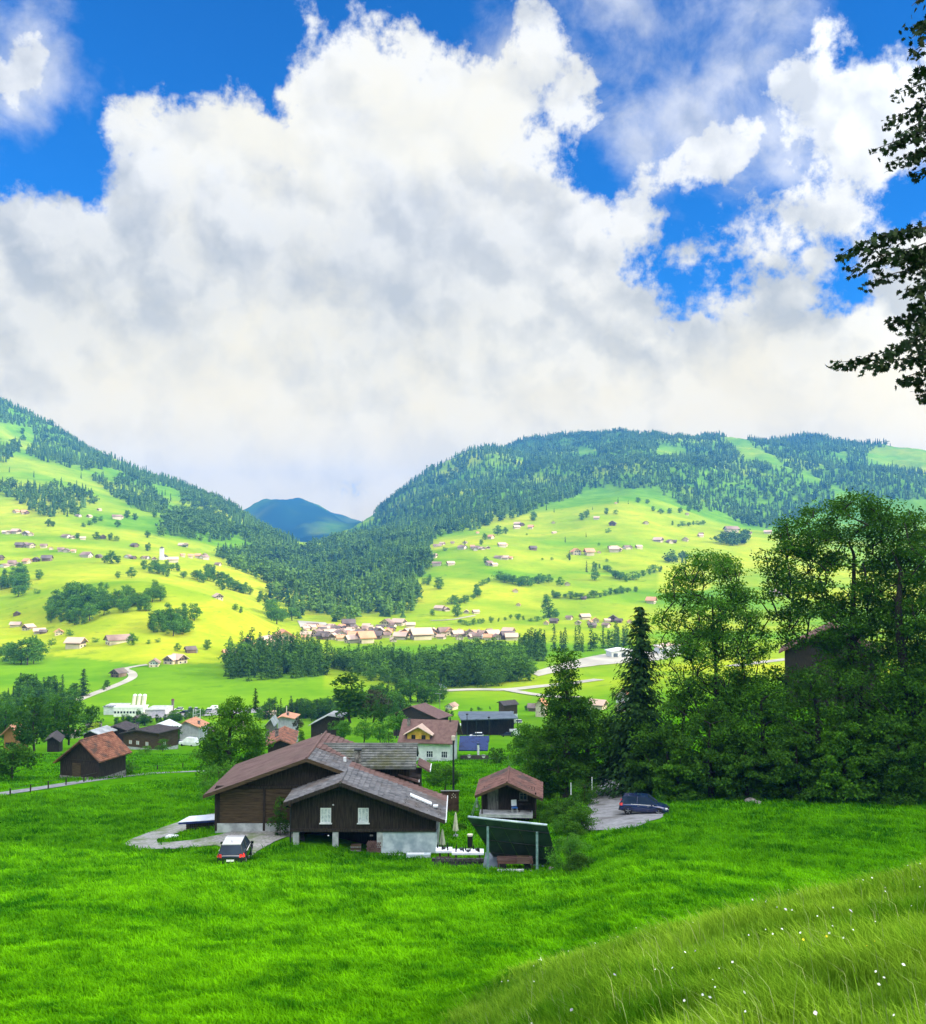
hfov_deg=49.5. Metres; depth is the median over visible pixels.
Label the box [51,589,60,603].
broadleaf tree
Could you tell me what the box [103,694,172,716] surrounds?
workshop building
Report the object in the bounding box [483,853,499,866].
cold frame
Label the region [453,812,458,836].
garden parasol
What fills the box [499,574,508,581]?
broadleaf tree
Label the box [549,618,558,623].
chalet
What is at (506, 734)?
parked car
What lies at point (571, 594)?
broadleaf tree
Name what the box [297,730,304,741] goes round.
broadleaf tree
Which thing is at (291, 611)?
broadleaf tree
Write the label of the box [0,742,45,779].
broadleaf tree
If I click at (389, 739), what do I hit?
bush
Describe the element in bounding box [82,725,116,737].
slate cottage
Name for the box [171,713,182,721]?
broadleaf tree
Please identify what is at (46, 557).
chalet
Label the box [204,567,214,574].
broadleaf tree
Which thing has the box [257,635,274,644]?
chalet
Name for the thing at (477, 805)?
garden swing frame
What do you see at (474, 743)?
solar panel
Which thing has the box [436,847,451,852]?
tablecloth
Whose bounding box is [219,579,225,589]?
broadleaf tree
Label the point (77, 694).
broadleaf tree
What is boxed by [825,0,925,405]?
maple tree
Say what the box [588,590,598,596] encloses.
broadleaf tree
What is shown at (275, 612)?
broadleaf tree
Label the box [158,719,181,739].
solar house
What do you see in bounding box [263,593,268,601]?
broadleaf tree
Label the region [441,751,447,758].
window
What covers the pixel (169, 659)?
chalet
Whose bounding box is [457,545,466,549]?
chalet
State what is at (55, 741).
dark shed
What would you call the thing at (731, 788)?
bush
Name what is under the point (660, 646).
industrial hall
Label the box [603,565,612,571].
broadleaf tree
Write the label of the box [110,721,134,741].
umber cottage
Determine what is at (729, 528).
chalet
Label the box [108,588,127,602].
broadleaf tree
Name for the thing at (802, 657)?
hill barn
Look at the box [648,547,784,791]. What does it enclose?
broadleaf tree
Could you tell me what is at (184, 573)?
broadleaf tree
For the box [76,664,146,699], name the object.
curved lane
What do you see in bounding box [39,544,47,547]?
chalet
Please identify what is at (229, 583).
broadleaf tree
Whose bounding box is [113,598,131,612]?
broadleaf tree
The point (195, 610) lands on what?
broadleaf tree
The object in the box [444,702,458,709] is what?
chalet
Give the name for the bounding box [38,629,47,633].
chalet
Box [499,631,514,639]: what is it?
chalet
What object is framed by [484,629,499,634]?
chalet
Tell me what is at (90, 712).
broadleaf tree
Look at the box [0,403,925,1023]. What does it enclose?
ground
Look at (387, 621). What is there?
chalet
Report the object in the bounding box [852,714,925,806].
bush
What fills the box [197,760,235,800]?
young tree
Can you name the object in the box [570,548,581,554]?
chalet
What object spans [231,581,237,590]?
broadleaf tree
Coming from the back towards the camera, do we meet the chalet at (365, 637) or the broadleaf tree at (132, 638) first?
the chalet at (365, 637)
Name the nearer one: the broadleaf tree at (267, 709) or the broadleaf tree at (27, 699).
the broadleaf tree at (267, 709)
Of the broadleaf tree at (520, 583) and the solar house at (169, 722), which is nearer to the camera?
the solar house at (169, 722)
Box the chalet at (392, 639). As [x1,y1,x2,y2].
[389,637,396,641]
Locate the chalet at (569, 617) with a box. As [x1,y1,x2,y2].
[565,615,573,619]
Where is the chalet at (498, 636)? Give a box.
[492,633,501,639]
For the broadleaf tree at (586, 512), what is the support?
on the ground at (198, 679)
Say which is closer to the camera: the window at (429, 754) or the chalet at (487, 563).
the window at (429, 754)
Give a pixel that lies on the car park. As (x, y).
(252, 711)
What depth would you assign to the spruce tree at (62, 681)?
539.12 m
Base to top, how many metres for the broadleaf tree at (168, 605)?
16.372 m
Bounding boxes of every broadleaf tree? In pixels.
[0,575,5,589]
[0,642,14,660]
[0,643,19,663]
[0,691,22,712]
[0,697,15,718]
[0,704,17,741]
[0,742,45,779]
[2,568,7,576]
[3,574,10,587]
[5,575,21,588]
[7,566,23,578]
[8,695,60,750]
[10,585,28,596]
[10,639,25,664]
[11,578,27,591]
[11,708,36,746]
[12,673,35,693]
[13,684,32,692]
[14,687,23,704]
[15,574,31,589]
[16,562,24,572]
[16,693,29,709]
[17,637,37,664]
[17,686,37,698]
[21,565,29,581]
[28,677,41,691]
[29,635,43,663]
[34,569,43,578]
[34,638,51,659]
[35,682,44,694]
[35,687,43,697]
[37,694,67,742]
[41,688,54,701]
[42,598,57,612]
[43,676,61,693]
[44,518,52,526]
[45,605,55,620]
[47,604,57,616]
[50,699,88,744]
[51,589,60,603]
[54,600,67,610]
[55,591,70,603]
[55,686,65,699]
[56,607,66,621]
[57,688,78,706]
[57,691,68,708]
[61,580,80,591]
[63,589,72,599]
[64,601,71,616]
[65,609,73,622]
[66,691,85,713]
[67,597,82,609]
[69,607,79,624]
[69,683,78,694]
[70,582,86,600]
[70,608,82,616]
[71,586,80,596]
[73,600,85,614]
[78,583,98,592]
[80,591,92,602]
[80,610,88,623]
[81,603,98,620]
[81,705,103,733]
[82,587,96,598]
[87,590,102,601]
[89,592,99,609]
[92,532,100,539]
[96,589,110,600]
[96,599,111,614]
[97,582,104,591]
[103,680,110,686]
[104,550,115,563]
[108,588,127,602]
[109,596,117,604]
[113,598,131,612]
[119,584,131,596]
[123,511,130,517]
[125,566,137,577]
[126,633,138,644]
[128,588,135,596]
[131,595,142,603]
[136,597,142,610]
[137,713,150,725]
[140,560,147,568]
[141,594,151,610]
[145,543,150,550]
[146,586,161,601]
[147,610,154,628]
[148,563,153,572]
[149,579,158,594]
[149,614,159,631]
[151,559,159,565]
[153,591,166,600]
[154,609,164,619]
[155,563,161,573]
[158,585,166,596]
[158,613,166,630]
[159,610,169,623]
[160,566,166,574]
[161,618,183,635]
[163,602,171,613]
[165,608,174,626]
[166,713,178,720]
[167,563,176,570]
[167,710,179,716]
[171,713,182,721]
[173,607,181,616]
[173,614,183,631]
[173,643,181,650]
[174,620,192,633]
[175,562,180,570]
[179,571,187,577]
[181,606,189,620]
[184,620,194,631]
[185,695,275,779]
[187,711,195,717]
[188,603,203,620]
[189,569,202,578]
[195,707,206,717]
[197,573,206,582]
[202,564,212,570]
[203,571,210,579]
[203,640,211,649]
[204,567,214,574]
[209,575,217,580]
[217,571,225,578]
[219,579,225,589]
[222,574,229,581]
[225,577,234,583]
[226,580,234,589]
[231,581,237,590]
[239,583,248,593]
[247,585,253,594]
[253,707,264,718]
[256,593,261,601]
[259,701,274,718]
[262,597,280,611]
[262,599,280,618]
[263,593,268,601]
[265,697,280,712]
[266,607,286,623]
[277,608,289,619]
[279,705,288,714]
[286,607,299,619]
[292,717,303,729]
[294,697,308,709]
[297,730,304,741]
[298,699,310,717]
[298,707,305,719]
[305,701,318,720]
[314,702,325,717]
[318,698,332,714]
[324,705,331,714]
[327,672,373,721]
[327,704,350,716]
[334,720,352,738]
[351,720,375,742]
[357,689,392,721]
[367,684,378,692]
[372,700,389,723]
[372,722,388,742]
[375,685,390,695]
[380,691,403,706]
[383,710,407,737]
[384,702,400,717]
[392,694,412,712]
[394,678,414,698]
[403,679,428,701]
[416,684,430,703]
[422,685,440,703]
[422,764,442,786]
[425,574,431,584]
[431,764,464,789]
[433,577,443,588]
[433,684,446,701]
[452,604,461,616]
[459,595,468,602]
[473,588,480,595]
[481,747,506,763]
[492,525,503,534]
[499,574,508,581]
[505,722,539,766]
[508,575,516,582]
[514,724,567,800]
[516,576,524,585]
[522,646,602,798]
[530,511,536,519]
[533,573,544,583]
[540,595,554,617]
[545,574,553,582]
[547,696,633,792]
[550,609,559,617]
[555,577,565,585]
[567,591,573,598]
[572,592,580,598]
[583,509,589,517]
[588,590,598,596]
[589,568,599,579]
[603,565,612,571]
[611,570,617,577]
[615,572,623,579]
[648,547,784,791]
[749,487,925,740]
[866,512,925,790]
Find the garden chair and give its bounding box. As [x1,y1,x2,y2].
[511,800,517,812]
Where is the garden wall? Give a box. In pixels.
[432,858,483,866]
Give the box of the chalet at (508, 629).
[501,627,515,630]
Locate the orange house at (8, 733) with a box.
[0,724,27,749]
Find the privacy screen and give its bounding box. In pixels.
[441,790,458,812]
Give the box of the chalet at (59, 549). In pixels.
[57,547,64,551]
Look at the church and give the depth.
1311.51 m
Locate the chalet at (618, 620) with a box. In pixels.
[614,618,622,622]
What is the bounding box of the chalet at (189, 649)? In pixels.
[183,646,196,652]
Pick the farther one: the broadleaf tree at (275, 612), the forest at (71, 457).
the forest at (71, 457)
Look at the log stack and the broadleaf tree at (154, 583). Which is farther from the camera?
the broadleaf tree at (154, 583)
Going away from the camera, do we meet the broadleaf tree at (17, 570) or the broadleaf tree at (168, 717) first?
the broadleaf tree at (168, 717)
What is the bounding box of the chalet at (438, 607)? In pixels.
[433,605,444,610]
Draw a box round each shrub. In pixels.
[267,796,289,835]
[452,823,466,829]
[533,809,560,823]
[537,798,548,810]
[540,793,566,819]
[543,785,573,798]
[544,837,591,869]
[549,814,574,832]
[551,794,590,821]
[553,832,584,851]
[560,801,602,834]
[562,852,594,872]
[563,820,587,837]
[568,779,602,804]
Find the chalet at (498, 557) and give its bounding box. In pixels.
[493,555,502,559]
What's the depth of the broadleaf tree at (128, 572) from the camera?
1132.00 m
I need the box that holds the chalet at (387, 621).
[379,618,393,626]
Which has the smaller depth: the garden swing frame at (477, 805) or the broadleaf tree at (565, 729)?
the garden swing frame at (477, 805)
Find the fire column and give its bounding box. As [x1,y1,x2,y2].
[467,833,472,848]
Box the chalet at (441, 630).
[436,627,450,633]
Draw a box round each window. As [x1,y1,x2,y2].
[319,808,331,823]
[357,808,369,823]
[426,751,432,757]
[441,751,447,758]
[519,792,527,800]
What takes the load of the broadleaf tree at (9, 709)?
on the ground at (198, 679)
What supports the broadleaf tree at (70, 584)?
on the ground at (198, 679)
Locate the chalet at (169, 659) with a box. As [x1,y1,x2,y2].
[162,654,175,664]
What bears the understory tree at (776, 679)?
on the ground at (198, 679)
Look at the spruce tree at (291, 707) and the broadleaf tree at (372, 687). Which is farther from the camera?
the broadleaf tree at (372, 687)
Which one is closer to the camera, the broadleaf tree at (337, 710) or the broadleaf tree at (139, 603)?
the broadleaf tree at (337, 710)
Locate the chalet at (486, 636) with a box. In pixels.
[483,634,492,639]
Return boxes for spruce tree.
[60,674,65,687]
[76,669,92,695]
[252,688,260,711]
[287,696,294,711]
[314,701,320,719]
[585,607,695,799]
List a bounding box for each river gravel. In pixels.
[297,620,326,626]
[534,652,674,675]
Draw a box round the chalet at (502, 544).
[497,542,506,547]
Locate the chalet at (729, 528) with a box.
[722,526,739,533]
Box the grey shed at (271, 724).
[265,715,278,741]
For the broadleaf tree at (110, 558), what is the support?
on the ground at (198, 679)
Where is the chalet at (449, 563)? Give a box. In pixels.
[446,561,454,565]
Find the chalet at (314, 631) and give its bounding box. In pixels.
[312,629,321,636]
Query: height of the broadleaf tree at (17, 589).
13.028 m
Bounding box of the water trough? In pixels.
[406,852,430,857]
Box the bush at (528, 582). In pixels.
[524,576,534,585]
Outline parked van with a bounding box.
[179,737,198,745]
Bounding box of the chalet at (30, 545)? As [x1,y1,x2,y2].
[25,543,36,547]
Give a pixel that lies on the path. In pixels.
(41, 787)
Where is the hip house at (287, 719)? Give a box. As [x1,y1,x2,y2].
[277,712,300,741]
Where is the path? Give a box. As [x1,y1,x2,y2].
[0,770,204,794]
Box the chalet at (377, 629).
[372,627,384,631]
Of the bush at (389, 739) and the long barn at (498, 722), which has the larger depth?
the long barn at (498, 722)
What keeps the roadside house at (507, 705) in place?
on the ground at (198, 679)
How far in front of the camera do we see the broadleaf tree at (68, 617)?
835.03 m
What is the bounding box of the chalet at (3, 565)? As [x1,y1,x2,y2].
[0,563,10,567]
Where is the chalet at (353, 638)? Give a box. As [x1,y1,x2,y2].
[343,634,358,642]
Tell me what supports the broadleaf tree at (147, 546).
on the ground at (198, 679)
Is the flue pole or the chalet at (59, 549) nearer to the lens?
the flue pole
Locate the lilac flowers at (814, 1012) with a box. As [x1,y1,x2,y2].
[570,899,852,1023]
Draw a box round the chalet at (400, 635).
[392,632,408,639]
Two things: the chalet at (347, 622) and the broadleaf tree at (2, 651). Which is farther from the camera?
the chalet at (347, 622)
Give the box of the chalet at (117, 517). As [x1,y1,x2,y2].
[112,514,121,519]
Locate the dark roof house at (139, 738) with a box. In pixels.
[119,722,180,749]
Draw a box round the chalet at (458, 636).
[454,633,463,639]
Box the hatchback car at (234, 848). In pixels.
[217,835,253,863]
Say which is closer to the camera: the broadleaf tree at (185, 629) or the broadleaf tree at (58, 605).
the broadleaf tree at (185, 629)
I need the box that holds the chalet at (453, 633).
[449,630,463,636]
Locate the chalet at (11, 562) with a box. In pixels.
[7,560,16,565]
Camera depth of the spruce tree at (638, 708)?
101.09 m
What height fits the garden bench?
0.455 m
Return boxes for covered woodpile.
[178,814,214,830]
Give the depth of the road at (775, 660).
695.66 m
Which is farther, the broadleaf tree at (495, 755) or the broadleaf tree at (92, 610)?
the broadleaf tree at (92, 610)
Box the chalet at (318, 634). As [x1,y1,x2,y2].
[314,631,329,638]
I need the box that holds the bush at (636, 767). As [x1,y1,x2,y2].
[623,722,702,798]
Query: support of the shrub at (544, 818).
on the ground at (198, 679)
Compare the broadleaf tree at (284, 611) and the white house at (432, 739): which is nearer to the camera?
the white house at (432, 739)
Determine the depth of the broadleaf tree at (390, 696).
461.68 m
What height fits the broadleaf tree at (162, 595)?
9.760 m
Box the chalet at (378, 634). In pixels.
[374,631,383,639]
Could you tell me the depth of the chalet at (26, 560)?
1249.76 m
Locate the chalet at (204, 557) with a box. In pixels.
[199,555,209,559]
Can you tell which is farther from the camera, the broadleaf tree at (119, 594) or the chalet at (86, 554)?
the chalet at (86, 554)
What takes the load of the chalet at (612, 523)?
on the ground at (198, 679)
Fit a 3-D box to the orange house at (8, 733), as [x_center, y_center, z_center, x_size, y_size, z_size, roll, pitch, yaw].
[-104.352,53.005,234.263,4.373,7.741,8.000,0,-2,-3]
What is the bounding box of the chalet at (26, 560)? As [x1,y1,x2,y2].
[22,558,31,563]
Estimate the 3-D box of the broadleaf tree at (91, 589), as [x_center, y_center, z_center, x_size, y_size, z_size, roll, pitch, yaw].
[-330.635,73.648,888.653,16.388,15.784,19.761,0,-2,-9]
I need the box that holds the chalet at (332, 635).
[329,633,337,639]
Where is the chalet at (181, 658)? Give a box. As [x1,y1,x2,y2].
[171,653,189,663]
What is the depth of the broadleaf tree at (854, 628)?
95.75 m
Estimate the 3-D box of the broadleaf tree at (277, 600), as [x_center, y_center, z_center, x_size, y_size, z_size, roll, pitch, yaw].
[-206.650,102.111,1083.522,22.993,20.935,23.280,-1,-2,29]
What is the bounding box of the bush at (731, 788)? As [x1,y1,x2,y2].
[712,737,782,800]
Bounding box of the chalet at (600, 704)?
[590,698,608,709]
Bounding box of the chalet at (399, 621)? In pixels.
[392,618,406,625]
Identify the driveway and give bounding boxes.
[582,779,663,829]
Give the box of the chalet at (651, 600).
[645,597,657,603]
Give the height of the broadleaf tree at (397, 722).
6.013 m
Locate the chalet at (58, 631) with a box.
[54,628,63,635]
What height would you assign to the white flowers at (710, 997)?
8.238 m
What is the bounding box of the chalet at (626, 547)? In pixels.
[623,545,630,548]
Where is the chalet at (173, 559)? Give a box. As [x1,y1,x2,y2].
[168,557,178,562]
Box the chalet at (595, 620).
[592,617,598,622]
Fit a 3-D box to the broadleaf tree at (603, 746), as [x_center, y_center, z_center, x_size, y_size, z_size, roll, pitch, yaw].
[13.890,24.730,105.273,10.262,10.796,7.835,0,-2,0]
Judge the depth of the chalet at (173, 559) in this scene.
1299.45 m
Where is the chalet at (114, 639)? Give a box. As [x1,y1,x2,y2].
[103,634,131,645]
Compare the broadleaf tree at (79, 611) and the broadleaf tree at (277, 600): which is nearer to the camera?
the broadleaf tree at (79, 611)
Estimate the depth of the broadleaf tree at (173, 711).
444.98 m
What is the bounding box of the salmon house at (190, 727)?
[180,716,209,739]
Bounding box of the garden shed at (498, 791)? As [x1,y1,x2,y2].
[474,766,542,820]
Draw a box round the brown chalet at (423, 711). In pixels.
[393,703,451,735]
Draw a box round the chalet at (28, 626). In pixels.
[20,623,36,629]
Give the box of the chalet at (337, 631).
[332,629,345,634]
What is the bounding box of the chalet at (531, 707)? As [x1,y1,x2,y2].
[527,703,535,711]
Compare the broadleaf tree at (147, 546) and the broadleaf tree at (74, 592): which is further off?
the broadleaf tree at (147, 546)
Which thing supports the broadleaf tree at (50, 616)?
on the ground at (198, 679)
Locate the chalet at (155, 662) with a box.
[148,658,160,666]
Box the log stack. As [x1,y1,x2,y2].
[366,840,380,852]
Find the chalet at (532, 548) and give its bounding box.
[528,546,536,550]
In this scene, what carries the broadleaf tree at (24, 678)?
on the ground at (198, 679)
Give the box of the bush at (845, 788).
[804,720,884,802]
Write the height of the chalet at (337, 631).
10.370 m
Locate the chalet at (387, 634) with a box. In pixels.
[382,632,391,637]
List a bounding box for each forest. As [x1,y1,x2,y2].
[0,397,299,545]
[0,436,169,516]
[155,484,282,542]
[215,522,435,621]
[217,627,331,681]
[328,641,448,693]
[340,434,552,533]
[365,427,835,616]
[413,636,537,687]
[518,621,629,660]
[661,528,750,563]
[747,431,925,501]
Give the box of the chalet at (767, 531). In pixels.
[763,530,771,533]
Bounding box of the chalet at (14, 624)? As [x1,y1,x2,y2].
[9,622,22,627]
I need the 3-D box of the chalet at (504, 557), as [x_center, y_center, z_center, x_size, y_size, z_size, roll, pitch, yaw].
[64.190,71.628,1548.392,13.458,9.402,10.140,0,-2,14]
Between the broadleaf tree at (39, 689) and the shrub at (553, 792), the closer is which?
the shrub at (553, 792)
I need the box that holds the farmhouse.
[203,731,447,852]
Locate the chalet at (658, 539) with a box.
[652,537,663,542]
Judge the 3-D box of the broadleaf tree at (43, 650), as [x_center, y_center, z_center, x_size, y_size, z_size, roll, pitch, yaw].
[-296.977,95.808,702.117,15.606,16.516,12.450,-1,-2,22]
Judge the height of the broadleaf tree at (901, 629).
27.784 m
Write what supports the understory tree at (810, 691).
on the ground at (198, 679)
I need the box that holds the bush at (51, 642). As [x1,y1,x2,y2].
[47,638,56,644]
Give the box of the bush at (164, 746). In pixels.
[154,738,170,751]
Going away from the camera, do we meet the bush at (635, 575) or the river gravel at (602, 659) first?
the river gravel at (602, 659)
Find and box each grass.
[0,785,925,1023]
[432,856,925,1023]
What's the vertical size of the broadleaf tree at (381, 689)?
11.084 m
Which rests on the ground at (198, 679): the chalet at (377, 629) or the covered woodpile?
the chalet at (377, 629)
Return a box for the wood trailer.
[497,856,532,869]
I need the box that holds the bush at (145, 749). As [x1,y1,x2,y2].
[137,745,155,752]
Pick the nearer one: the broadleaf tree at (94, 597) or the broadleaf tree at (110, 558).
the broadleaf tree at (94, 597)
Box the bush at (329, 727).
[328,720,339,729]
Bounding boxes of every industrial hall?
[605,647,630,656]
[653,643,678,653]
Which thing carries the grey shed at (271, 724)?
on the ground at (198, 679)
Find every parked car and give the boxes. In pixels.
[470,732,482,735]
[501,732,512,736]
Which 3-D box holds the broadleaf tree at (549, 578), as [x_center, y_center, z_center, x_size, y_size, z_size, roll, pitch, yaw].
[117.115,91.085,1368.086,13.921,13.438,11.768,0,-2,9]
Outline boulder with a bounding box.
[744,798,756,801]
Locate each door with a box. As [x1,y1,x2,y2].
[72,763,80,776]
[488,789,497,809]
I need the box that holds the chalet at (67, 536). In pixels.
[60,534,70,538]
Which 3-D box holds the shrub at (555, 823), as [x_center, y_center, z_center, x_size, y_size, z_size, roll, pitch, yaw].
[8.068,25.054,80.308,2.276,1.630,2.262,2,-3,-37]
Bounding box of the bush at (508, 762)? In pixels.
[503,759,522,765]
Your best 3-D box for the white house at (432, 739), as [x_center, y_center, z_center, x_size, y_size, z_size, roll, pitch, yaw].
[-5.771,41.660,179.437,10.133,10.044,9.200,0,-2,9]
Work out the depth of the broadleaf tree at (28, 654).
677.30 m
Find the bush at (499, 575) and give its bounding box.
[491,570,507,579]
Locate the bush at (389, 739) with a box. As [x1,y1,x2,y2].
[382,731,396,742]
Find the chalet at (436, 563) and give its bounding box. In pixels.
[432,561,441,566]
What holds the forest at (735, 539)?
on the ground at (198, 679)
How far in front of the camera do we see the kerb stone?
64.44 m
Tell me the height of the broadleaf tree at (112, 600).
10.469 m
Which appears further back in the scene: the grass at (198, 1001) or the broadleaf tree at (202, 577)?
the broadleaf tree at (202, 577)
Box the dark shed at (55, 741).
[45,730,64,751]
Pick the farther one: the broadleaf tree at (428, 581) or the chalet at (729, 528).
the chalet at (729, 528)
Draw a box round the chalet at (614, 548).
[609,546,619,551]
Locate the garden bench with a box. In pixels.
[436,856,450,858]
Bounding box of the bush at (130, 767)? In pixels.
[126,756,138,774]
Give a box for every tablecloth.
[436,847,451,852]
[452,849,483,854]
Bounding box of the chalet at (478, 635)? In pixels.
[468,632,483,639]
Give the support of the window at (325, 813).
in the farmhouse
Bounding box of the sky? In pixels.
[0,0,925,520]
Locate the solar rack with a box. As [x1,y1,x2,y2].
[468,816,555,869]
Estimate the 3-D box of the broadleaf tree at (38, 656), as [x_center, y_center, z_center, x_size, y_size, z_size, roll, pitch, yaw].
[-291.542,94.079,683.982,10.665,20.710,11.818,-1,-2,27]
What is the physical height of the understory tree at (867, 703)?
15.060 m
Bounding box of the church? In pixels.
[159,547,167,559]
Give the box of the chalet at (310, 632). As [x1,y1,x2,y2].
[300,631,312,636]
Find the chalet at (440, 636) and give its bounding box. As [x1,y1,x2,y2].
[435,634,446,638]
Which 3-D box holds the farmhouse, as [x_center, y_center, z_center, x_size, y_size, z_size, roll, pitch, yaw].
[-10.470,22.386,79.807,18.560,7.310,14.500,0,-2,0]
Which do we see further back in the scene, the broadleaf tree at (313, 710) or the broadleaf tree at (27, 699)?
the broadleaf tree at (27, 699)
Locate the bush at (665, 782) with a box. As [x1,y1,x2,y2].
[651,748,706,803]
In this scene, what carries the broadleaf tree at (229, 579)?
on the ground at (198, 679)
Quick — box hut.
[212,593,223,600]
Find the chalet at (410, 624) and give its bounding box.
[405,622,415,626]
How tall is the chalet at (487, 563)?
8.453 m
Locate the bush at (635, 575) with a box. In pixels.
[626,571,640,579]
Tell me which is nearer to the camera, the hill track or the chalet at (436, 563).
the hill track
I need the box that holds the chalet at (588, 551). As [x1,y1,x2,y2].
[583,548,595,555]
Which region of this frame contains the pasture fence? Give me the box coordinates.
[9,763,182,795]
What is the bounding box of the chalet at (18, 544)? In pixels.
[14,542,23,547]
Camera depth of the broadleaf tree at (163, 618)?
776.34 m
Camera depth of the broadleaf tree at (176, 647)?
718.85 m
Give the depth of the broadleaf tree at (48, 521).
1605.49 m
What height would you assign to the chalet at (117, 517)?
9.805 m
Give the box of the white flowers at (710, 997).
[501,865,922,1023]
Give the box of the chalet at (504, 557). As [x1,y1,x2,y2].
[501,555,508,559]
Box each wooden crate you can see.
[350,843,361,851]
[517,855,529,863]
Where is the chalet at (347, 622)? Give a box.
[341,619,355,626]
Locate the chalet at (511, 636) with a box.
[504,633,518,639]
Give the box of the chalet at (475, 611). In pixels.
[471,610,479,613]
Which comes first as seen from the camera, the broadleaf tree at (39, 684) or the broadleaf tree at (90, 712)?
the broadleaf tree at (90, 712)
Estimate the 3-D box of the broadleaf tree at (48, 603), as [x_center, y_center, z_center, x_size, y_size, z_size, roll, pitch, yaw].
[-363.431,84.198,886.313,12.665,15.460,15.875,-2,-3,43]
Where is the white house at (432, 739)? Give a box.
[397,717,462,760]
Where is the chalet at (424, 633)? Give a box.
[408,627,433,639]
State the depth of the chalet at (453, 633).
916.02 m
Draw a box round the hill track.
[431,615,475,620]
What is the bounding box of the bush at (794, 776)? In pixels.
[761,734,831,802]
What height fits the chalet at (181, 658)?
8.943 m
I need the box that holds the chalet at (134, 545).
[129,543,139,546]
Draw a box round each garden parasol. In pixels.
[439,829,445,845]
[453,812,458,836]
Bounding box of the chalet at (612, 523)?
[608,521,616,525]
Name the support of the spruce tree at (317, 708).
on the ground at (198, 679)
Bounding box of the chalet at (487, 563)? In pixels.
[484,561,493,565]
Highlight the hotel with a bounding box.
[274,629,295,643]
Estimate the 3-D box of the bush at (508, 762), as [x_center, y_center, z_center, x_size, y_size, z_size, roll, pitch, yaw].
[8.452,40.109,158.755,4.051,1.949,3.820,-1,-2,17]
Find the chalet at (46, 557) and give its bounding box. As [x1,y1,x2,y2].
[40,555,53,560]
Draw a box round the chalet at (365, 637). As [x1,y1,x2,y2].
[355,631,376,643]
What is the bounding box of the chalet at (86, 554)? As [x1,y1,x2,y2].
[79,552,93,557]
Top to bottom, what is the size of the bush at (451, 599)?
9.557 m
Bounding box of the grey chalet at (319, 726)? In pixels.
[308,711,345,737]
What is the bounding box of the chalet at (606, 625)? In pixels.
[601,622,610,627]
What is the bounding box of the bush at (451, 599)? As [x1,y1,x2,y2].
[443,596,459,603]
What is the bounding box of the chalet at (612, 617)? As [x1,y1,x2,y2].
[608,615,617,621]
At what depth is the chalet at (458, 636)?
891.57 m
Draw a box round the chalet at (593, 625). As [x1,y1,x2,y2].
[587,623,596,627]
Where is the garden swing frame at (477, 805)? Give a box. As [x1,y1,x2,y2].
[471,798,480,815]
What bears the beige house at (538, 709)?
on the ground at (198, 679)
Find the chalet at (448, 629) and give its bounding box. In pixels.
[445,627,452,635]
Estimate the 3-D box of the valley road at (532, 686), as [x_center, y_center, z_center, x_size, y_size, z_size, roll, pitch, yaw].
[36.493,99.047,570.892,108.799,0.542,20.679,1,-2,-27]
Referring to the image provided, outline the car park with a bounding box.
[152,708,256,717]
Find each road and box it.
[444,679,603,690]
[500,688,579,696]
[729,658,784,665]
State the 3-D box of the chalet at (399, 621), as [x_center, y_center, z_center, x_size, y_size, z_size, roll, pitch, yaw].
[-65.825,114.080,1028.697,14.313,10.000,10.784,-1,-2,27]
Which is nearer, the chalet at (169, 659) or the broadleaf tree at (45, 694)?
the broadleaf tree at (45, 694)
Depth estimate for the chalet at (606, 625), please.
1039.97 m
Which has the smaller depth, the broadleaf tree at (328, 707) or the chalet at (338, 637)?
the broadleaf tree at (328, 707)
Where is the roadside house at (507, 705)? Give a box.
[497,699,518,716]
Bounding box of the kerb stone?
[498,869,523,871]
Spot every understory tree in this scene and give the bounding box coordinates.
[627,684,733,786]
[666,701,754,798]
[675,672,780,787]
[707,674,809,794]
[711,663,830,787]
[742,661,883,791]
[766,650,888,780]
[792,653,925,797]
[812,643,925,791]
[832,652,925,802]
[865,640,925,793]
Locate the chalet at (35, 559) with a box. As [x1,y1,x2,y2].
[31,557,40,561]
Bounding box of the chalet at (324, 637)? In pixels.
[321,633,331,639]
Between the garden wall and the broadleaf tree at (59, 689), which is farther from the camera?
the broadleaf tree at (59, 689)
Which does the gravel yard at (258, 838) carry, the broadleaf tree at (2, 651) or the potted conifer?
the potted conifer
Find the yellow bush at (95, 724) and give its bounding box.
[87,722,99,730]
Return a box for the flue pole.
[451,735,454,789]
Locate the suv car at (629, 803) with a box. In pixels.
[619,792,668,814]
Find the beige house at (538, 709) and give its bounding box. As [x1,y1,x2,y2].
[534,697,548,716]
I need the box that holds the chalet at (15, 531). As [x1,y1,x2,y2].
[9,529,22,533]
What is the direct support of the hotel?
on the ground at (198, 679)
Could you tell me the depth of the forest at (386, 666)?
624.46 m
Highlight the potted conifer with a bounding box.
[273,822,281,834]
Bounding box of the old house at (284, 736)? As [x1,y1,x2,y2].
[265,726,298,752]
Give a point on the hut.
(218, 596)
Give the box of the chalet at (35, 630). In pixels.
[33,628,45,633]
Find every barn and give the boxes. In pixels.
[53,731,131,778]
[63,637,88,648]
[108,667,128,677]
[458,711,519,734]
[779,622,879,709]
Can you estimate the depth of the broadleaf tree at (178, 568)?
1224.34 m
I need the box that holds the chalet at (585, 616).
[578,613,591,619]
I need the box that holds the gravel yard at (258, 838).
[126,813,304,858]
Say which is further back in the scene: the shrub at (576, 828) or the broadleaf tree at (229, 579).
the broadleaf tree at (229, 579)
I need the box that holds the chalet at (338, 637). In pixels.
[335,634,344,640]
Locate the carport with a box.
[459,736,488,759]
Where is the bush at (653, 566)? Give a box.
[646,564,658,572]

